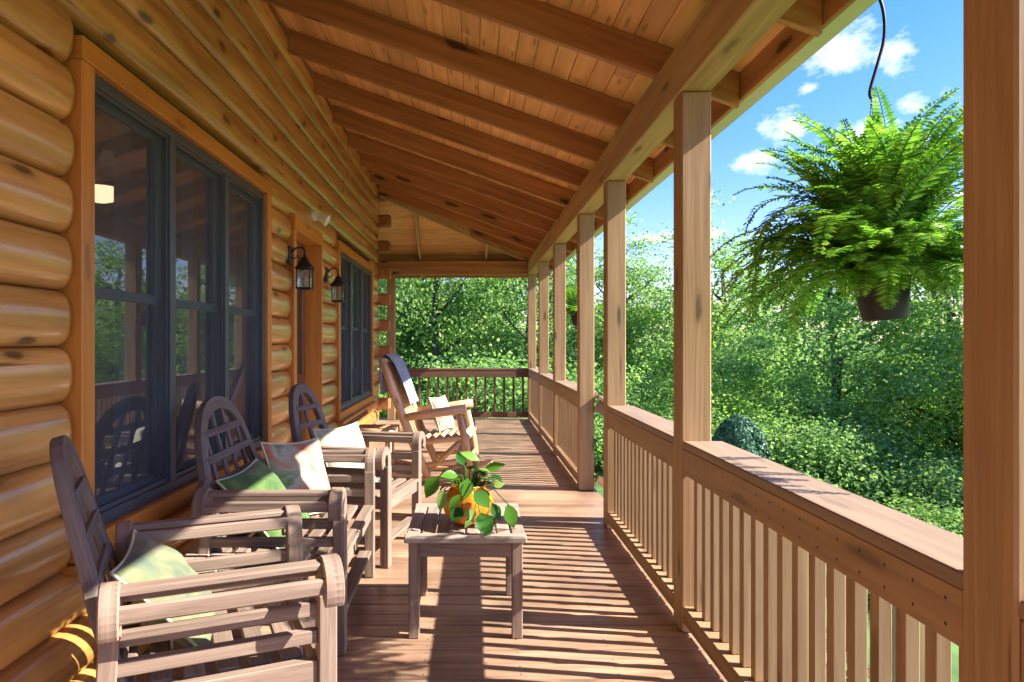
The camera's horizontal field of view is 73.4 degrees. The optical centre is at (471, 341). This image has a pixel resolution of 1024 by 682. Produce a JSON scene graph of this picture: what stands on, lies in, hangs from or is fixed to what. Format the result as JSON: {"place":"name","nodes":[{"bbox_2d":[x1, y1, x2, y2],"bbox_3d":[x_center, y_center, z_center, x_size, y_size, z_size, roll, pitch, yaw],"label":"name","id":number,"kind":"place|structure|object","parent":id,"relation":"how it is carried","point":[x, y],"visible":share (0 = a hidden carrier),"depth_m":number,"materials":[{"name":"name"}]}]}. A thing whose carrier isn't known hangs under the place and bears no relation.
{"place":"outdoors","nodes":[
{"label":"outdoors","id":0,"kind":"place"},
{"bbox_2d":[247,561,284,567],"bbox_3d":[-0.860,0.912,2.840,0.184,0.026,0.184,0,0,0],"label":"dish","id":1,"kind":"object","parent":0,"point":[265,564],"visible":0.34,"depth_m":2.81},
{"bbox_2d":[414,0,962,342],"label":"sky","id":2,"kind":"structure","parent":0,"point":[921,60],"materials":[{"name":"blue"}]},
{"bbox_2d":[594,343,958,681],"bbox_3d":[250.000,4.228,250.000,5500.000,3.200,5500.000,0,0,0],"label":"lawn","id":3,"kind":"structure","parent":0,"point":[954,650],"depth_m":6.41,"materials":[{"name":"green plant"}]},
{"bbox_2d":[376,278,449,395],"bbox_3d":[-4.375,-0.511,25.387,7.794,13.449,8.269,0,0,-34],"label":"deciduous tree","id":4,"kind":"object","parent":3,"relation":"on","point":[383,342],"visible":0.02,"depth_m":24.79,"materials":[{"name":"green plant"}]},
{"bbox_2d":[375,355,452,417],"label":"shrub","id":5,"kind":"object","parent":3,"relation":"on","point":[382,413],"visible":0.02,"depth_m":17.31,"materials":[{"name":"green plant"}]},
{"bbox_2d":[376,278,552,417],"bbox_3d":[-0.802,-0.757,23.866,8.214,12.657,7.946,0,0,-15],"label":"deciduous tree","id":6,"kind":"object","parent":3,"relation":"on","point":[457,318],"visible":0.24,"depth_m":23.02,"materials":[{"name":"green plant"}]},
{"bbox_2d":[405,333,573,417],"bbox_3d":[0.635,1.893,17.761,5.899,4.362,6.706,0,0,-27],"label":"shrub","id":7,"kind":"object","parent":3,"relation":"on","point":[480,387],"visible":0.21,"depth_m":16.85,"materials":[{"name":"green plant"}]},
{"bbox_2d":[438,252,660,410],"bbox_3d":[2.223,0.032,23.629,7.364,9.625,8.236,0,0,-20],"label":"deciduous tree","id":8,"kind":"object","parent":3,"relation":"on","point":[508,283],"visible":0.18,"depth_m":22.32,"materials":[{"name":"green plant"}]},
{"bbox_2d":[474,346,673,474],"bbox_3d":[2.178,1.750,15.168,4.657,3.443,5.294,0,0,-1],"label":"shrub","id":9,"kind":"object","parent":3,"relation":"on","point":[598,433],"visible":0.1,"depth_m":14.83,"materials":[{"name":"green plant"}]},
{"bbox_2d":[521,210,734,419],"bbox_3d":[5.040,0.399,22.996,7.876,10.327,7.422,0,0,13],"label":"deciduous tree","id":10,"kind":"object","parent":3,"relation":"on","point":[634,278],"visible":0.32,"depth_m":22.13,"materials":[{"name":"green plant"}]},
{"bbox_2d":[596,384,672,470],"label":"shrub","id":11,"kind":"object","parent":3,"relation":"on","point":[648,408],"visible":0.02,"depth_m":19.02,"materials":[{"name":"green plant"}]},
{"bbox_2d":[380,278,961,470],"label":"woodland","id":12,"kind":"object","parent":3,"relation":"on","point":[524,328],"visible":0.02,"depth_m":27.65,"materials":[{"name":"green plant"}]},
{"bbox_2d":[600,395,791,462],"bbox_3d":[4.527,2.191,13.601,3.831,2.265,4.537,0,0,-26],"label":"shrub","id":13,"kind":"object","parent":3,"relation":"on","point":[712,425],"visible":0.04,"depth_m":13.65,"materials":[{"name":"green plant"}]},
{"bbox_2d":[649,407,781,430],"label":"shrub","id":14,"kind":"object","parent":3,"relation":"on","point":[717,417],"visible":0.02,"depth_m":16.88,"materials":[{"name":"green plant"}]},
{"bbox_2d":[626,183,844,430],"bbox_3d":[7.378,0.233,20.575,7.862,10.052,7.588,0,0,-28],"label":"deciduous tree","id":15,"kind":"object","parent":3,"relation":"on","point":[722,264],"visible":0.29,"depth_m":19.71,"materials":[{"name":"green plant"}]},
{"bbox_2d":[711,414,773,460],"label":"evergreen shrub","id":16,"kind":"object","parent":3,"relation":"on","point":[740,431],"visible":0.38,"depth_m":11.92,"materials":[{"name":"green plant"}]},
{"bbox_2d":[593,394,924,681],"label":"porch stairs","id":17,"kind":"structure","parent":3,"relation":"on","point":[598,408],"depth_m":5.19,"materials":[{"name":"brown wood"}]},
{"bbox_2d":[714,396,947,507],"bbox_3d":[6.371,2.373,12.344,3.726,2.755,4.235,0,0,25],"label":"shrub","id":18,"kind":"object","parent":3,"relation":"on","point":[803,452],"visible":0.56,"depth_m":11.84,"materials":[{"name":"green plant"}]},
{"bbox_2d":[711,238,962,484],"bbox_3d":[8.138,0.754,15.190,7.001,6.605,6.260,0,0,27],"label":"deciduous tree","id":19,"kind":"object","parent":3,"relation":"on","point":[830,298],"visible":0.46,"depth_m":14.47,"materials":[{"name":"green plant"}]},
{"bbox_2d":[762,374,962,506],"bbox_3d":[7.693,2.442,14.120,5.444,3.495,4.597,0,0,12],"label":"shrub","id":20,"kind":"object","parent":3,"relation":"on","point":[884,439],"visible":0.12,"depth_m":13.56,"materials":[{"name":"green plant"}]},
{"bbox_2d":[782,207,962,502],"bbox_3d":[10.136,0.815,14.040,7.034,8.018,6.789,0,0,3],"label":"deciduous tree","id":21,"kind":"object","parent":3,"relation":"on","point":[916,310],"visible":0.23,"depth_m":13.79,"materials":[{"name":"green plant"}]},
{"bbox_2d":[846,440,962,522],"bbox_3d":[7.807,2.798,11.046,4.236,2.479,3.726,0,0,38],"label":"shrub","id":22,"kind":"object","parent":3,"relation":"on","point":[944,475],"visible":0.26,"depth_m":11.07,"materials":[{"name":"green plant"}]},
{"bbox_2d":[867,500,962,609],"bbox_3d":[4.823,2.519,7.671,2.471,1.446,2.173,0,0,-40],"label":"shrub","id":23,"kind":"object","parent":3,"relation":"on","point":[929,522],"depth_m":7.52,"materials":[{"name":"green plant"}]},
{"bbox_2d":[872,488,962,535],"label":"shrub","id":24,"kind":"object","parent":3,"relation":"on","point":[940,518],"visible":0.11,"depth_m":9.31,"materials":[{"name":"green plant"}]},
{"bbox_2d":[884,285,962,506],"bbox_3d":[10.933,1.107,12.119,6.309,7.865,6.694,0,0,-15],"label":"deciduous tree","id":25,"kind":"object","parent":3,"relation":"on","point":[948,362],"visible":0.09,"depth_m":12.84,"materials":[{"name":"green plant"}]},
{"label":"deck framing","id":26,"kind":"structure","parent":3,"relation":"on","visible":0},
{"bbox_2d":[0,0,391,681],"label":"log house","id":27,"kind":"structure","parent":26,"relation":"on","point":[136,330],"depth_m":3.38,"materials":[{"name":"wood"}]},
{"bbox_2d":[95,109,204,203],"bbox_3d":[-2.298,-1.142,4.288,1.178,0.560,1.126,0,0,0],"label":"ceiling lamp","id":28,"kind":"object","parent":27,"relation":"attached to","point":[104,191],"visible":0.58,"depth_m":4.21,"materials":[{"name":"beige metal"}]},
{"bbox_2d":[55,35,271,575],"bbox_3d":[-1.497,-0.140,3.745,0.205,2.001,2.446,0,0,0],"label":"window","id":29,"kind":"structure","parent":27,"relation":"in","point":[168,490],"depth_m":3.33,"materials":[{"name":"glass"}]},
{"bbox_2d":[286,245,314,289],"bbox_3d":[-1.364,-0.590,5.470,0.214,0.348,0.157,0,0,0],"label":"wall lantern","id":30,"kind":"object","parent":27,"relation":"attached to","point":[304,264],"depth_m":5.44,"materials":[{"name":"black metal"}]},
{"bbox_2d":[282,213,322,442],"bbox_3d":[-1.530,0.165,6.093,0.220,2.424,1.035,0,0,0],"label":"door","id":31,"kind":"structure","parent":27,"relation":"in","point":[305,317],"depth_m":6.55,"materials":[{"name":"brown wood"}]},
{"bbox_2d":[311,210,329,225],"bbox_3d":[-1.387,-1.139,6.300,0.165,0.146,0.110,0,0,0],"label":"security light","id":32,"kind":"object","parent":27,"relation":"attached to","point":[323,219],"visible":0.97,"depth_m":6.27,"materials":[{"name":"white plastic"}]},
{"bbox_2d":[324,267,345,302],"bbox_3d":[-1.364,-0.570,6.840,0.214,0.348,0.157,0,0,0],"label":"wall lantern","id":33,"kind":"object","parent":27,"relation":"attached to","point":[338,281],"depth_m":6.81,"materials":[{"name":"black metal"}]},
{"bbox_2d":[330,240,376,424],"bbox_3d":[-1.497,-0.105,8.775,0.205,2.011,2.666,0,0,0],"label":"window","id":34,"kind":"structure","parent":27,"relation":"in","point":[354,324],"depth_m":8.77,"materials":[{"name":"glass"}]},
{"bbox_2d":[259,0,877,277],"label":"porch roof","id":35,"kind":"structure","parent":27,"relation":"attached to","point":[498,138],"depth_m":5.17,"materials":[{"name":"brown wood"}]},
{"bbox_2d":[546,243,602,325],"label":"hanging fern","id":36,"kind":"object","parent":35,"relation":"hanging from","point":[571,301],"visible":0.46,"depth_m":9.22,"materials":[{"name":"green plant"}]},
{"bbox_2d":[709,0,962,361],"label":"hanging fern","id":37,"kind":"object","parent":35,"relation":"hanging from","point":[880,231],"visible":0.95,"depth_m":2.27,"materials":[{"name":"green plant"}]},
{"bbox_2d":[136,418,726,681],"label":"deck","id":38,"kind":"structure","parent":26,"relation":"on","point":[597,607],"depth_m":3.56,"materials":[{"name":"brown wood"}]},
{"bbox_2d":[49,435,344,681],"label":"garden armchair","id":39,"kind":"object","parent":38,"relation":"on","point":[122,628],"visible":0.94,"depth_m":1.97,"materials":[{"name":"brown wood"}]},
{"bbox_2d":[109,529,215,647],"bbox_3d":[-0.992,0.815,2.239,0.174,0.409,0.409,-43,14,-11],"label":"throw cushion","id":40,"kind":"object","parent":39,"relation":"on","point":[146,558],"visible":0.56,"depth_m":2.14,"materials":[{"name":"green fabric"}]},
{"bbox_2d":[171,552,310,680],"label":"wooden chair","id":41,"kind":"object","parent":38,"relation":"on","point":[196,555],"visible":0.12,"depth_m":2.96,"materials":[{"name":"brown wood"}]},
{"bbox_2d":[191,396,375,655],"bbox_3d":[-0.956,0.829,3.524,0.783,1.101,1.268,0,0,-1],"label":"armchair","id":42,"kind":"object","parent":38,"relation":"on","point":[334,509],"visible":0.59,"depth_m":3.17,"materials":[{"name":"brown wood"}]},
{"bbox_2d":[215,458,310,548],"bbox_3d":[-0.998,0.790,3.359,0.207,0.459,0.459,-42,-1,6],"label":"throw cushion","id":43,"kind":"object","parent":42,"relation":"on","point":[255,474],"visible":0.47,"depth_m":3.29,"materials":[{"name":"green fabric"}]},
{"bbox_2d":[260,437,330,514],"bbox_3d":[-0.942,0.748,3.750,0.166,0.449,0.449,-25,-15,26],"label":"throw cushion","id":44,"kind":"object","parent":42,"relation":"on","point":[297,466],"visible":0.56,"depth_m":3.70,"materials":[{"name":"fabric"}]},
{"bbox_2d":[289,383,425,567],"bbox_3d":[-0.812,0.829,4.579,0.783,1.101,0.888,0,0,13],"label":"garden armchair","id":45,"kind":"object","parent":38,"relation":"on","point":[387,498],"visible":0.57,"depth_m":4.48,"materials":[{"name":"brown wood"}]},
{"bbox_2d":[312,422,377,481],"bbox_3d":[-0.828,0.756,4.518,0.169,0.449,0.449,-27,-13,27],"label":"throw cushion","id":46,"kind":"object","parent":45,"relation":"on","point":[350,435],"visible":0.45,"depth_m":4.46,"materials":[{"name":"beige fabric"}]},
{"bbox_2d":[359,424,399,471],"bbox_3d":[-0.965,1.104,7.000,0.410,0.487,0.395,0,0,0],"label":"log side table","id":47,"kind":"object","parent":38,"relation":"on","point":[382,427],"visible":0.25,"depth_m":6.93,"materials":[{"name":"brown wood"}]},
{"bbox_2d":[387,275,395,419],"bbox_3d":[-1.430,0.095,12.170,0.140,2.560,0.140,0,0,0],"label":"porch post","id":48,"kind":"object","parent":38,"relation":"on","point":[391,333],"visible":0.66,"depth_m":12.10,"materials":[{"name":"brown wood"}]},
{"bbox_2d":[379,358,492,482],"bbox_3d":[-0.421,0.764,7.000,1.226,1.212,0.726,0,0,6],"label":"rocking chair","id":49,"kind":"object","parent":38,"relation":"on","point":[411,416],"visible":0.67,"depth_m":6.69,"materials":[{"name":"brown wood"}]},
{"bbox_2d":[379,353,418,404],"bbox_3d":[-0.739,0.370,7.034,0.336,0.503,0.490,0,0,6],"label":"throw","id":50,"kind":"object","parent":49,"relation":"hanging from","point":[397,360],"visible":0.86,"depth_m":6.97,"materials":[{"name":"blue fabric"}]},
{"bbox_2d":[429,395,454,431],"bbox_3d":[-0.315,0.739,7.121,0.173,0.369,0.369,-22,-9,22],"label":"throw cushion","id":51,"kind":"object","parent":49,"relation":"on","point":[443,422],"visible":0.76,"depth_m":7.01,"materials":[{"name":"fabric"}]},
{"bbox_2d":[404,503,526,638],"bbox_3d":[-0.030,1.135,3.470,0.564,0.481,0.670,0,0,0],"label":"coffee table","id":52,"kind":"object","parent":38,"relation":"on","point":[423,539],"visible":0.81,"depth_m":3.18,"materials":[{"name":"brown wood"}]},
{"bbox_2d":[424,451,517,534],"bbox_3d":[0.011,0.721,3.324,0.339,0.369,0.355,0,0,-44],"label":"potted plant","id":53,"kind":"object","parent":52,"relation":"on","point":[467,502],"visible":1,"depth_m":3.28,"materials":[{"name":"green plant"}]},
{"bbox_2d":[528,275,535,419],"bbox_3d":[1.062,0.095,12.170,0.140,2.560,0.140,0,0,0],"label":"porch post","id":54,"kind":"object","parent":38,"relation":"on","point":[531,321],"visible":0.76,"depth_m":12.10,"materials":[{"name":"brown wood"}]},
{"bbox_2d":[396,368,527,416],"bbox_3d":[-0.183,0.898,12.225,2.342,0.860,0.190,0,0,0],"label":"railing","id":55,"kind":"object","parent":54,"relation":"attached to","point":[466,373],"visible":0.73,"depth_m":12.13,"materials":[{"name":"brown wood"}]},
{"bbox_2d":[538,262,548,434],"bbox_3d":[1.062,0.095,10.170,0.140,2.560,0.140,0,0,0],"label":"porch post","id":56,"kind":"object","parent":38,"relation":"on","point":[543,315],"visible":0.76,"depth_m":10.10,"materials":[{"name":"brown wood"}]},
{"bbox_2d":[528,368,550,428],"bbox_3d":[1.088,0.898,11.170,0.190,0.860,1.856,0,0,0],"label":"railing","id":57,"kind":"object","parent":56,"relation":"attached to","point":[533,414],"visible":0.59,"depth_m":11.30,"materials":[{"name":"brown wood"}]},
{"bbox_2d":[553,244,565,455],"bbox_3d":[1.062,0.095,8.340,0.140,2.560,0.140,0,0,0],"label":"porch post","id":58,"kind":"object","parent":38,"relation":"on","point":[559,312],"visible":0.76,"depth_m":8.27,"materials":[{"name":"brown wood"}]},
{"bbox_2d":[539,374,567,448],"bbox_3d":[1.088,0.898,9.255,0.190,0.860,1.686,0,0,0],"label":"railing","id":59,"kind":"object","parent":58,"relation":"attached to","point":[546,383],"visible":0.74,"depth_m":9.29,"materials":[{"name":"brown wood"}]},
{"bbox_2d":[554,381,596,480],"bbox_3d":[1.088,0.898,7.375,0.190,0.860,1.786,0,0,0],"label":"railing","id":60,"kind":"object","parent":58,"relation":"attached to","point":[566,446],"visible":0.77,"depth_m":7.37,"materials":[{"name":"brown wood"}]},
{"bbox_2d":[577,214,593,489],"bbox_3d":[1.062,0.095,6.410,0.140,2.560,0.140,0,0,0],"label":"porch post","id":61,"kind":"object","parent":38,"relation":"on","point":[585,351],"visible":1,"depth_m":6.34,"materials":[{"name":"brown wood"}]},
{"bbox_2d":[603,181,625,528],"bbox_3d":[1.062,0.095,5.110,0.140,2.560,0.140,0,0,0],"label":"porch post","id":62,"kind":"object","parent":38,"relation":"on","point":[614,293],"visible":0.76,"depth_m":5.04,"materials":[{"name":"brown wood"}]},
{"bbox_2d":[607,406,673,609],"bbox_3d":[1.088,0.898,4.210,0.190,0.860,1.656,0,0,0],"label":"railing","id":63,"kind":"object","parent":62,"relation":"attached to","point":[641,520],"visible":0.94,"depth_m":4.05,"materials":[{"name":"brown wood"}]},
{"bbox_2d":[674,92,710,631],"bbox_3d":[1.062,0.095,3.310,0.140,2.560,0.140,0,0,0],"label":"porch post","id":64,"kind":"object","parent":38,"relation":"on","point":[692,266],"visible":0.76,"depth_m":3.24,"materials":[{"name":"brown wood"}]},
{"bbox_2d":[963,0,1023,681],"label":"porch post","id":65,"kind":"object","parent":38,"relation":"on","point":[993,313],"visible":1,"depth_m":1.30,"materials":[{"name":"brown wood"}]},
{"bbox_2d":[683,441,962,681],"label":"railing","id":66,"kind":"object","parent":65,"relation":"attached to","point":[772,539],"visible":0.94,"depth_m":2.11,"materials":[{"name":"brown wood"}]},
{"bbox_3d":[1.062,0.095,-1.530,0.140,2.560,0.140,0,0,0],"label":"porch post","id":67,"kind":"object","parent":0,"visible":0},
{"bbox_2d":[1020,600,1023,681],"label":"railing","id":68,"kind":"object","parent":67,"relation":"attached to","point":[1022,636],"visible":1,"depth_m":1.24,"materials":[{"name":"brown wood"}]}
]}

